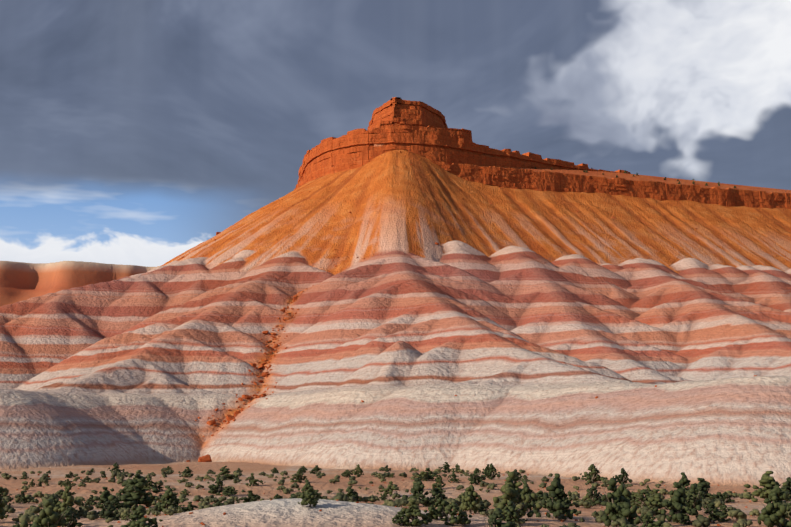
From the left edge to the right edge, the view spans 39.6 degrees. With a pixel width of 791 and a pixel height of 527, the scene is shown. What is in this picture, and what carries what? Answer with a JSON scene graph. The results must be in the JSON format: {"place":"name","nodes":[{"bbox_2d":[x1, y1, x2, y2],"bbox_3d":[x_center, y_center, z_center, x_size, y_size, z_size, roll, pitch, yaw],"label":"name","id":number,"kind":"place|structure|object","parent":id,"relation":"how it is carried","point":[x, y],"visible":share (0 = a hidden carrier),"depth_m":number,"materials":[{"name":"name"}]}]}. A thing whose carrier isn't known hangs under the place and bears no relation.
{"place":"outdoors","nodes":[
{"label":"outdoors","id":0,"kind":"place"},
{"bbox_2d":[0,261,161,306],"bbox_3d":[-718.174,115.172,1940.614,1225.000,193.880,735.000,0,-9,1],"label":"distant mesa cliffs","id":1,"kind":"structure","parent":0,"point":[20,281],"depth_m":1787.95,"materials":[{"name":"orange stone"}]},
{"bbox_2d":[0,100,790,526],"bbox_3d":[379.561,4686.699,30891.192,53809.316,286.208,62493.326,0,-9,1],"label":"terrain","id":2,"kind":"structure","parent":0,"point":[484,332],"depth_m":502.48,"materials":[{"name":"stone"}]},
{"bbox_2d":[0,499,7,519],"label":"juniper tree","id":3,"kind":"object","parent":2,"relation":"on","point":[2,510],"visible":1,"depth_m":127.24,"materials":[{"name":"green plant"}]},
{"bbox_2d":[0,486,11,498],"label":"juniper tree","id":4,"kind":"object","parent":2,"relation":"on","point":[2,490],"visible":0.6,"depth_m":186.19,"materials":[{"name":"green plant"}]},
{"bbox_2d":[4,505,15,512],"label":"scrub bush","id":5,"kind":"object","parent":2,"relation":"on","point":[8,508],"visible":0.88,"depth_m":147.71,"materials":[{"name":"green plant"}]},
{"bbox_2d":[14,491,36,503],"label":"juniper tree","id":6,"kind":"object","parent":2,"relation":"on","point":[23,498],"visible":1,"depth_m":180.36,"materials":[{"name":"green plant"}]},
{"bbox_2d":[19,513,38,524],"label":"scrub bush","id":7,"kind":"object","parent":2,"relation":"on","point":[29,518],"visible":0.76,"depth_m":125.04,"materials":[{"name":"green plant"}]},
{"bbox_2d":[24,506,39,513],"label":"scrub bush","id":8,"kind":"object","parent":2,"relation":"on","point":[35,510],"visible":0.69,"depth_m":138.01,"materials":[{"name":"green plant"}]},
{"bbox_2d":[33,491,43,497],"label":"scrub bush","id":9,"kind":"object","parent":2,"relation":"on","point":[39,494],"visible":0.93,"depth_m":214.44,"materials":[{"name":"green plant"}]},
{"bbox_2d":[20,499,65,526],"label":"juniper tree","id":10,"kind":"object","parent":2,"relation":"on","point":[49,516],"visible":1,"depth_m":100.53,"materials":[{"name":"green plant"}]},
{"bbox_2d":[41,495,61,513],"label":"juniper tree","id":11,"kind":"object","parent":2,"relation":"on","point":[52,497],"visible":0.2,"depth_m":138.25,"materials":[{"name":"green plant"}]},
{"bbox_2d":[52,485,88,512],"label":"juniper tree","id":12,"kind":"object","parent":2,"relation":"on","point":[67,498],"visible":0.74,"depth_m":135.97,"materials":[{"name":"green plant"}]},
{"bbox_2d":[58,510,82,526],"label":"juniper tree","id":13,"kind":"object","parent":2,"relation":"on","point":[71,518],"visible":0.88,"depth_m":118.25,"materials":[{"name":"green plant"}]},
{"bbox_2d":[61,506,79,521],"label":"juniper tree","id":14,"kind":"object","parent":2,"relation":"on","point":[67,508],"visible":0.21,"depth_m":122.38,"materials":[{"name":"green plant"}]},
{"bbox_2d":[77,509,87,517],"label":"scrub bush","id":15,"kind":"object","parent":2,"relation":"on","point":[82,513],"visible":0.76,"depth_m":136.51,"materials":[{"name":"green plant"}]},
{"bbox_2d":[83,495,96,505],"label":"juniper tree","id":16,"kind":"object","parent":2,"relation":"on","point":[91,500],"visible":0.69,"depth_m":171.36,"materials":[{"name":"green plant"}]},
{"bbox_2d":[87,510,99,519],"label":"scrub bush","id":17,"kind":"object","parent":2,"relation":"on","point":[93,515],"visible":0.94,"depth_m":130.30,"materials":[{"name":"green plant"}]},
{"bbox_2d":[86,487,110,507],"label":"juniper tree","id":18,"kind":"object","parent":2,"relation":"on","point":[104,495],"visible":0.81,"depth_m":161.40,"materials":[{"name":"green plant"}]},
{"bbox_2d":[99,501,119,519],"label":"juniper tree","id":19,"kind":"object","parent":2,"relation":"on","point":[110,513],"visible":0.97,"depth_m":128.82,"materials":[{"name":"green plant"}]},
{"bbox_2d":[108,462,124,472],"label":"juniper tree","id":20,"kind":"object","parent":2,"relation":"on","point":[116,466],"visible":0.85,"depth_m":308.37,"materials":[{"name":"green plant"}]},
{"bbox_2d":[110,498,125,508],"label":"shrub","id":21,"kind":"object","parent":2,"relation":"on","point":[117,505],"visible":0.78,"depth_m":158.19,"materials":[{"name":"green plant"}]},
{"bbox_2d":[119,511,129,520],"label":"shrub","id":22,"kind":"object","parent":2,"relation":"on","point":[125,515],"visible":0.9,"depth_m":123.46,"materials":[{"name":"green plant"}]},
{"bbox_2d":[110,479,145,497],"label":"juniper tree","id":23,"kind":"object","parent":2,"relation":"on","point":[126,485],"visible":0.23,"depth_m":203.43,"materials":[{"name":"green plant"}]},
{"bbox_2d":[108,474,161,507],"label":"juniper tree","id":24,"kind":"object","parent":2,"relation":"on","point":[130,499],"visible":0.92,"depth_m":161.91,"materials":[{"name":"green plant"}]},
{"bbox_2d":[120,505,162,526],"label":"juniper tree","id":25,"kind":"object","parent":2,"relation":"on","point":[139,513],"visible":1,"depth_m":109.86,"materials":[{"name":"green plant"}]},
{"bbox_2d":[143,477,156,490],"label":"juniper tree","id":26,"kind":"object","parent":2,"relation":"on","point":[149,486],"visible":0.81,"depth_m":227.07,"materials":[{"name":"green plant"}]},
{"bbox_2d":[148,485,184,512],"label":"juniper tree","id":27,"kind":"object","parent":2,"relation":"on","point":[167,497],"visible":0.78,"depth_m":148.36,"materials":[{"name":"green plant"}]},
{"bbox_2d":[163,508,173,515],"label":"scrub bush","id":28,"kind":"object","parent":2,"relation":"on","point":[169,512],"visible":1,"depth_m":121.85,"materials":[{"name":"green plant"}]},
{"bbox_2d":[178,466,192,476],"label":"juniper tree","id":29,"kind":"object","parent":2,"relation":"on","point":[188,470],"visible":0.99,"depth_m":279.46,"materials":[{"name":"green plant"}]},
{"bbox_2d":[182,501,197,511],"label":"shrub","id":30,"kind":"object","parent":2,"relation":"on","point":[190,507],"visible":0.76,"depth_m":148.48,"materials":[{"name":"green plant"}]},
{"bbox_2d":[198,454,211,461],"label":"sandstone boulder","id":31,"kind":"object","parent":2,"relation":"on","point":[206,458],"visible":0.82,"depth_m":392.52,"materials":[{"name":"orange stone"}]},
{"bbox_2d":[208,477,224,494],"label":"juniper tree","id":32,"kind":"object","parent":2,"relation":"on","point":[215,489],"visible":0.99,"depth_m":216.70,"materials":[{"name":"green plant"}]},
{"bbox_2d":[211,466,238,479],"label":"juniper tree","id":33,"kind":"object","parent":2,"relation":"on","point":[224,470],"visible":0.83,"depth_m":266.02,"materials":[{"name":"green plant"}]},
{"bbox_2d":[219,486,237,495],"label":"shrub","id":34,"kind":"object","parent":2,"relation":"on","point":[228,489],"visible":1,"depth_m":214.25,"materials":[{"name":"green plant"}]},
{"bbox_2d":[223,499,234,504],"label":"scrub bush","id":35,"kind":"object","parent":2,"relation":"on","point":[229,501],"visible":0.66,"depth_m":170.48,"materials":[{"name":"green plant"}]},
{"bbox_2d":[234,490,259,502],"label":"juniper tree","id":36,"kind":"object","parent":2,"relation":"on","point":[249,498],"visible":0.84,"depth_m":182.45,"materials":[{"name":"green plant"}]},
{"bbox_2d":[245,473,265,485],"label":"juniper tree","id":37,"kind":"object","parent":2,"relation":"on","point":[252,481],"visible":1,"depth_m":241.33,"materials":[{"name":"green plant"}]},
{"bbox_2d":[290,469,306,482],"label":"juniper tree","id":38,"kind":"object","parent":2,"relation":"on","point":[298,476],"visible":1,"depth_m":248.32,"materials":[{"name":"green plant"}]},
{"bbox_2d":[296,480,318,497],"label":"juniper tree","id":39,"kind":"object","parent":2,"relation":"on","point":[307,486],"visible":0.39,"depth_m":209.98,"materials":[{"name":"green plant"}]},
{"bbox_2d":[298,487,319,506],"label":"juniper tree","id":40,"kind":"object","parent":2,"relation":"on","point":[309,498],"visible":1,"depth_m":119.19,"materials":[{"name":"green plant"}]},
{"bbox_2d":[309,465,321,473],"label":"juniper tree","id":41,"kind":"object","parent":2,"relation":"on","point":[315,470],"visible":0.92,"depth_m":304.76,"materials":[{"name":"green plant"}]},
{"bbox_2d":[333,494,347,501],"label":"scrub bush","id":42,"kind":"object","parent":2,"relation":"on","point":[339,497],"visible":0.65,"depth_m":129.62,"materials":[{"name":"green plant"}]},
{"bbox_2d":[341,469,352,477],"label":"juniper tree","id":43,"kind":"object","parent":2,"relation":"on","point":[346,472],"visible":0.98,"depth_m":277.04,"materials":[{"name":"green plant"}]},
{"bbox_2d":[338,486,361,501],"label":"juniper tree","id":44,"kind":"object","parent":2,"relation":"on","point":[349,490],"visible":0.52,"depth_m":206.90,"materials":[{"name":"green plant"}]},
{"bbox_2d":[352,464,363,476],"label":"juniper tree","id":45,"kind":"object","parent":2,"relation":"on","point":[358,469],"visible":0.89,"depth_m":281.71,"materials":[{"name":"green plant"}]},
{"bbox_2d":[374,481,398,495],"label":"juniper tree","id":46,"kind":"object","parent":2,"relation":"on","point":[387,489],"visible":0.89,"depth_m":223.40,"materials":[{"name":"green plant"}]},
{"bbox_2d":[383,501,396,506],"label":"scrub bush","id":47,"kind":"object","parent":2,"relation":"on","point":[391,503],"visible":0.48,"depth_m":140.67,"materials":[{"name":"green plant"}]},
{"bbox_2d":[392,511,408,525],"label":"juniper tree","id":48,"kind":"object","parent":2,"relation":"on","point":[399,515],"visible":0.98,"depth_m":112.87,"materials":[{"name":"green plant"}]},
{"bbox_2d":[395,498,408,507],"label":"scrub bush","id":49,"kind":"object","parent":2,"relation":"on","point":[400,502],"visible":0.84,"depth_m":155.65,"materials":[{"name":"green plant"}]},
{"bbox_2d":[406,498,420,505],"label":"scrub bush","id":50,"kind":"object","parent":2,"relation":"on","point":[418,501],"visible":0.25,"depth_m":158.46,"materials":[{"name":"green plant"}]},
{"bbox_2d":[400,500,432,525],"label":"juniper tree","id":51,"kind":"object","parent":2,"relation":"on","point":[412,511],"visible":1,"depth_m":113.13,"materials":[{"name":"green plant"}]},
{"bbox_2d":[402,478,436,505],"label":"juniper tree","id":52,"kind":"object","parent":2,"relation":"on","point":[417,490],"visible":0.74,"depth_m":161.84,"materials":[{"name":"green plant"}]},
{"bbox_2d":[414,471,428,480],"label":"juniper tree","id":53,"kind":"object","parent":2,"relation":"on","point":[423,474],"visible":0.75,"depth_m":261.22,"materials":[{"name":"green plant"}]},
{"bbox_2d":[425,468,438,479],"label":"juniper tree","id":54,"kind":"object","parent":2,"relation":"on","point":[429,476],"visible":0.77,"depth_m":263.59,"materials":[{"name":"green plant"}]},
{"bbox_2d":[424,497,451,520],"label":"juniper tree","id":55,"kind":"object","parent":2,"relation":"on","point":[434,513],"visible":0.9,"depth_m":118.29,"materials":[{"name":"green plant"}]},
{"bbox_2d":[430,484,447,504],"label":"juniper tree","id":56,"kind":"object","parent":2,"relation":"on","point":[438,489],"visible":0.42,"depth_m":163.84,"materials":[{"name":"green plant"}]},
{"bbox_2d":[432,475,445,488],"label":"juniper tree","id":57,"kind":"object","parent":2,"relation":"on","point":[439,482],"visible":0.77,"depth_m":241.00,"materials":[{"name":"green plant"}]},
{"bbox_2d":[438,462,453,472],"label":"juniper tree","id":58,"kind":"object","parent":2,"relation":"on","point":[446,466],"visible":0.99,"depth_m":310.77,"materials":[{"name":"green plant"}]},
{"bbox_2d":[447,471,461,482],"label":"juniper tree","id":59,"kind":"object","parent":2,"relation":"on","point":[454,476],"visible":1,"depth_m":251.18,"materials":[{"name":"green plant"}]},
{"bbox_2d":[444,502,471,525],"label":"juniper tree","id":60,"kind":"object","parent":2,"relation":"on","point":[462,518],"visible":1,"depth_m":115.03,"materials":[{"name":"green plant"}]},
{"bbox_2d":[298,121,630,182],"bbox_3d":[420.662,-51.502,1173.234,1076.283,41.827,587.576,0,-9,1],"label":"cliff band","id":61,"kind":"object","parent":2,"relation":"on","point":[446,146],"visible":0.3,"depth_m":905.40,"materials":[{"name":"stone"}]},
{"bbox_2d":[367,97,447,130],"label":"butte summit caprock","id":62,"kind":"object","parent":61,"relation":"on","point":[398,110],"depth_m":904.58,"materials":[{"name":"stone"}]},
{"bbox_2d":[460,485,481,513],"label":"juniper tree","id":63,"kind":"object","parent":2,"relation":"on","point":[472,498],"visible":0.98,"depth_m":136.36,"materials":[{"name":"green plant"}]},
{"bbox_2d":[469,468,485,484],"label":"juniper tree","id":64,"kind":"object","parent":2,"relation":"on","point":[475,478],"visible":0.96,"depth_m":247.06,"materials":[{"name":"green plant"}]},
{"bbox_2d":[473,504,488,512],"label":"shrub","id":65,"kind":"object","parent":2,"relation":"on","point":[482,507],"visible":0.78,"depth_m":138.42,"materials":[{"name":"green plant"}]},
{"bbox_2d":[476,501,489,508],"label":"scrub bush","id":66,"kind":"object","parent":2,"relation":"on","point":[486,504],"visible":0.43,"depth_m":147.30,"materials":[{"name":"green plant"}]},
{"bbox_2d":[482,463,500,479],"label":"juniper tree","id":67,"kind":"object","parent":2,"relation":"on","point":[491,474],"visible":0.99,"depth_m":267.41,"materials":[{"name":"green plant"}]},
{"bbox_2d":[483,508,516,526],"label":"juniper tree","id":68,"kind":"object","parent":2,"relation":"on","point":[493,519],"visible":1,"depth_m":104.62,"materials":[{"name":"green plant"}]},
{"bbox_2d":[501,501,527,521],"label":"juniper tree","id":69,"kind":"object","parent":2,"relation":"on","point":[511,512],"visible":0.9,"depth_m":115.90,"materials":[{"name":"green plant"}]},
{"bbox_2d":[493,471,541,517],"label":"juniper tree","id":70,"kind":"object","parent":2,"relation":"on","point":[510,490],"visible":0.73,"depth_m":123.54,"materials":[{"name":"green plant"}]},
{"bbox_2d":[520,481,542,511],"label":"juniper tree","id":71,"kind":"object","parent":2,"relation":"on","point":[527,490],"visible":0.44,"depth_m":146.09,"materials":[{"name":"green plant"}]},
{"bbox_2d":[532,490,543,501],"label":"juniper tree","id":72,"kind":"object","parent":2,"relation":"on","point":[539,494],"visible":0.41,"depth_m":185.26,"materials":[{"name":"green plant"}]},
{"bbox_2d":[294,160,790,208],"bbox_3d":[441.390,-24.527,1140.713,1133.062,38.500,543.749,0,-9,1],"label":"cliff band","id":73,"kind":"object","parent":2,"relation":"on","point":[514,178],"visible":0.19,"depth_m":941.63,"materials":[{"name":"stone"}]},
{"bbox_2d":[532,473,576,519],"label":"juniper tree","id":74,"kind":"object","parent":2,"relation":"on","point":[560,506],"visible":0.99,"depth_m":131.13,"materials":[{"name":"green plant"}]},
{"bbox_2d":[548,492,576,506],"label":"juniper tree","id":75,"kind":"object","parent":2,"relation":"on","point":[570,500],"visible":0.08,"depth_m":158.71,"materials":[{"name":"green plant"}]},
{"bbox_2d":[579,500,590,508],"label":"scrub bush","id":76,"kind":"object","parent":2,"relation":"on","point":[585,504],"visible":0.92,"depth_m":157.10,"materials":[{"name":"green plant"}]},
{"bbox_2d":[577,493,596,504],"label":"juniper tree","id":77,"kind":"object","parent":2,"relation":"on","point":[585,498],"visible":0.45,"depth_m":179.91,"materials":[{"name":"green plant"}]},
{"bbox_2d":[580,464,605,482],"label":"juniper tree","id":78,"kind":"object","parent":2,"relation":"on","point":[595,476],"visible":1,"depth_m":252.30,"materials":[{"name":"green plant"}]},
{"bbox_2d":[585,486,601,504],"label":"juniper tree","id":79,"kind":"object","parent":2,"relation":"on","point":[597,499],"visible":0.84,"depth_m":177.73,"materials":[{"name":"green plant"}]},
{"bbox_2d":[591,510,604,517],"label":"scrub bush","id":80,"kind":"object","parent":2,"relation":"on","point":[601,512],"visible":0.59,"depth_m":130.53,"materials":[{"name":"green plant"}]},
{"bbox_2d":[593,478,643,526],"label":"juniper tree","id":81,"kind":"object","parent":2,"relation":"on","point":[624,509],"visible":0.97,"depth_m":120.63,"materials":[{"name":"green plant"}]},
{"bbox_2d":[605,484,633,517],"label":"juniper tree","id":82,"kind":"object","parent":2,"relation":"on","point":[626,493],"visible":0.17,"depth_m":136.43,"materials":[{"name":"green plant"}]},
{"bbox_2d":[611,517,629,526],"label":"scrub bush","id":83,"kind":"object","parent":2,"relation":"on","point":[619,522],"visible":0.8,"depth_m":117.99,"materials":[{"name":"green plant"}]},
{"bbox_2d":[613,467,632,483],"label":"juniper tree","id":84,"kind":"object","parent":2,"relation":"on","point":[623,477],"visible":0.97,"depth_m":246.60,"materials":[{"name":"green plant"}]},
{"bbox_2d":[630,492,641,506],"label":"juniper tree","id":85,"kind":"object","parent":2,"relation":"on","point":[634,497],"visible":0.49,"depth_m":160.98,"materials":[{"name":"green plant"}]},
{"bbox_2d":[632,489,662,508],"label":"juniper tree","id":86,"kind":"object","parent":2,"relation":"on","point":[640,494],"visible":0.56,"depth_m":154.81,"materials":[{"name":"green plant"}]},
{"bbox_2d":[641,507,655,515],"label":"scrub bush","id":87,"kind":"object","parent":2,"relation":"on","point":[645,510],"visible":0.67,"depth_m":140.95,"materials":[{"name":"green plant"}]},
{"bbox_2d":[638,511,663,526],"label":"juniper tree","id":88,"kind":"object","parent":2,"relation":"on","point":[645,520],"visible":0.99,"depth_m":117.91,"materials":[{"name":"green plant"}]},
{"bbox_2d":[642,489,671,514],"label":"juniper tree","id":89,"kind":"object","parent":2,"relation":"on","point":[655,501],"visible":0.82,"depth_m":143.05,"materials":[{"name":"green plant"}]},
{"bbox_2d":[655,514,665,520],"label":"scrub bush","id":90,"kind":"object","parent":2,"relation":"on","point":[660,517],"visible":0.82,"depth_m":129.06,"materials":[{"name":"green plant"}]},
{"bbox_2d":[653,482,702,522],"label":"juniper tree","id":91,"kind":"object","parent":2,"relation":"on","point":[680,507],"visible":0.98,"depth_m":127.84,"materials":[{"name":"green plant"}]},
{"bbox_2d":[669,472,691,494],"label":"juniper tree","id":92,"kind":"object","parent":2,"relation":"on","point":[684,481],"visible":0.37,"depth_m":202.71,"materials":[{"name":"green plant"}]},
{"bbox_2d":[674,514,693,524],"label":"shrub","id":93,"kind":"object","parent":2,"relation":"on","point":[686,518],"visible":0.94,"depth_m":126.31,"materials":[{"name":"green plant"}]},
{"bbox_2d":[685,484,706,515],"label":"juniper tree","id":94,"kind":"object","parent":2,"relation":"on","point":[692,502],"visible":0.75,"depth_m":140.81,"materials":[{"name":"green plant"}]},
{"bbox_2d":[692,516,709,526],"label":"scrub bush","id":95,"kind":"object","parent":2,"relation":"on","point":[703,521],"visible":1,"depth_m":123.26,"materials":[{"name":"green plant"}]},
{"bbox_2d":[687,478,721,498],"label":"juniper tree","id":96,"kind":"object","parent":2,"relation":"on","point":[702,485],"visible":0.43,"depth_m":179.16,"materials":[{"name":"green plant"}]},
{"bbox_2d":[704,502,732,522],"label":"juniper tree","id":97,"kind":"object","parent":2,"relation":"on","point":[720,516],"visible":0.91,"depth_m":128.38,"materials":[{"name":"green plant"}]},
{"bbox_2d":[714,500,724,507],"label":"scrub bush","id":98,"kind":"object","parent":2,"relation":"on","point":[718,503],"visible":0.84,"depth_m":163.19,"materials":[{"name":"green plant"}]},
{"bbox_2d":[713,503,729,514],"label":"shrub","id":99,"kind":"object","parent":2,"relation":"on","point":[723,509],"visible":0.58,"depth_m":139.02,"materials":[{"name":"green plant"}]},
{"bbox_2d":[717,492,734,502],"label":"shrub","id":100,"kind":"object","parent":2,"relation":"on","point":[726,496],"visible":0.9,"depth_m":176.97,"materials":[{"name":"green plant"}]},
{"bbox_2d":[727,509,746,519],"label":"scrub bush","id":101,"kind":"object","parent":2,"relation":"on","point":[738,514],"visible":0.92,"depth_m":129.59,"materials":[{"name":"green plant"}]},
{"bbox_2d":[737,519,752,526],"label":"scrub bush","id":102,"kind":"object","parent":2,"relation":"on","point":[749,522],"visible":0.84,"depth_m":122.64,"materials":[{"name":"green plant"}]},
{"bbox_2d":[749,509,760,515],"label":"scrub bush","id":103,"kind":"object","parent":2,"relation":"on","point":[754,512],"visible":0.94,"depth_m":140.70,"materials":[{"name":"green plant"}]},
{"bbox_2d":[743,471,790,501],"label":"juniper tree","id":104,"kind":"object","parent":2,"relation":"on","point":[767,481],"visible":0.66,"depth_m":176.50,"materials":[{"name":"green plant"}]},
{"bbox_2d":[757,484,790,526],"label":"juniper tree","id":105,"kind":"object","parent":2,"relation":"on","point":[773,513],"visible":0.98,"depth_m":122.44,"materials":[{"name":"green plant"}]},
{"bbox_2d":[780,477,790,498],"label":"juniper tree","id":106,"kind":"object","parent":2,"relation":"on","point":[788,481],"visible":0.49,"depth_m":183.07,"materials":[{"name":"green plant"}]},
{"bbox_2d":[0,0,790,266],"label":"sky","id":107,"kind":"structure","parent":0,"point":[133,132],"materials":[{"name":"grey"}]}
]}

